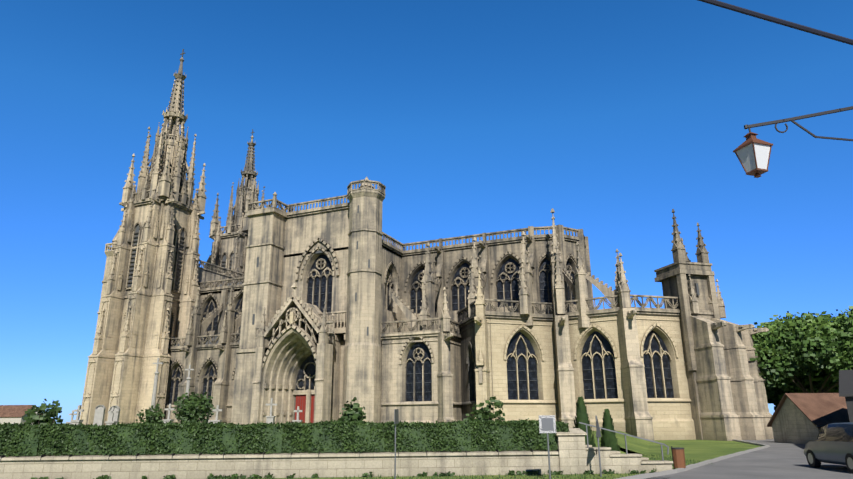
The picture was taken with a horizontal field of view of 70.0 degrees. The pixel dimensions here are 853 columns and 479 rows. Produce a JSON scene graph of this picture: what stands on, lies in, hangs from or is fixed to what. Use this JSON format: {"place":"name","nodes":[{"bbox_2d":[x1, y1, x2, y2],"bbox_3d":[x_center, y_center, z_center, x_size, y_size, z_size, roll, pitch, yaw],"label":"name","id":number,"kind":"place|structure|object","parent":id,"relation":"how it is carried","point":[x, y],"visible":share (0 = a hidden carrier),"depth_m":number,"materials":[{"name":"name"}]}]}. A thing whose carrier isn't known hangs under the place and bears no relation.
{"place":"outdoors","nodes":[
{"label":"outdoors","id":0,"kind":"place"},
{"bbox_2d":[57,423,761,478],"bbox_3d":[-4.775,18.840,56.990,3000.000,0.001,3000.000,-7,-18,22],"label":"ground","id":1,"kind":"structure","parent":0,"point":[700,450],"depth_m":33.85,"materials":[{"name":"green plant"}]},
{"bbox_2d":[0,389,711,478],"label":"hedge","id":2,"kind":"object","parent":1,"relation":"on","point":[349,430],"visible":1,"depth_m":21.13,"materials":[{"name":"green plant"}]},
{"bbox_2d":[79,49,773,440],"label":"church","id":3,"kind":"structure","parent":1,"relation":"on","point":[321,313],"depth_m":63.81,"materials":[{"name":"stone"}]},
{"bbox_2d":[750,306,852,409],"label":"trees","id":4,"kind":"object","parent":1,"relation":"on","point":[810,353],"visible":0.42,"depth_m":56.42,"materials":[{"name":"green plant"}]},
{"bbox_2d":[0,358,852,478],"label":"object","id":5,"kind":"object","parent":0,"point":[800,418],"visible":0.65,"depth_m":21.03,"materials":[{"name":"stone"}]},
{"bbox_2d":[0,0,852,422],"label":"sky","id":6,"kind":"structure","parent":0,"point":[613,117],"materials":[{"name":"blue"}]},
{"bbox_2d":[590,431,649,454],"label":"lawn","id":7,"kind":"structure","parent":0,"point":[637,445],"depth_m":39.17,"materials":[{"name":"green plant"}]},
{"bbox_2d":[644,439,852,478],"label":"road","id":8,"kind":"structure","parent":0,"point":[774,460],"depth_m":23.21,"materials":[{"name":"grey asphalt"}]},
{"bbox_2d":[803,422,852,472],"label":"mpv car","id":9,"kind":"object","parent":8,"relation":"on","point":[833,444],"visible":1,"depth_m":21.93,"materials":[{"name":"grey paint"}]},
{"bbox_2d":[698,0,852,177],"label":"lantern","id":10,"kind":"object","parent":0,"point":[752,152],"visible":1,"depth_m":10.35,"materials":[{"name":"orange metal"}]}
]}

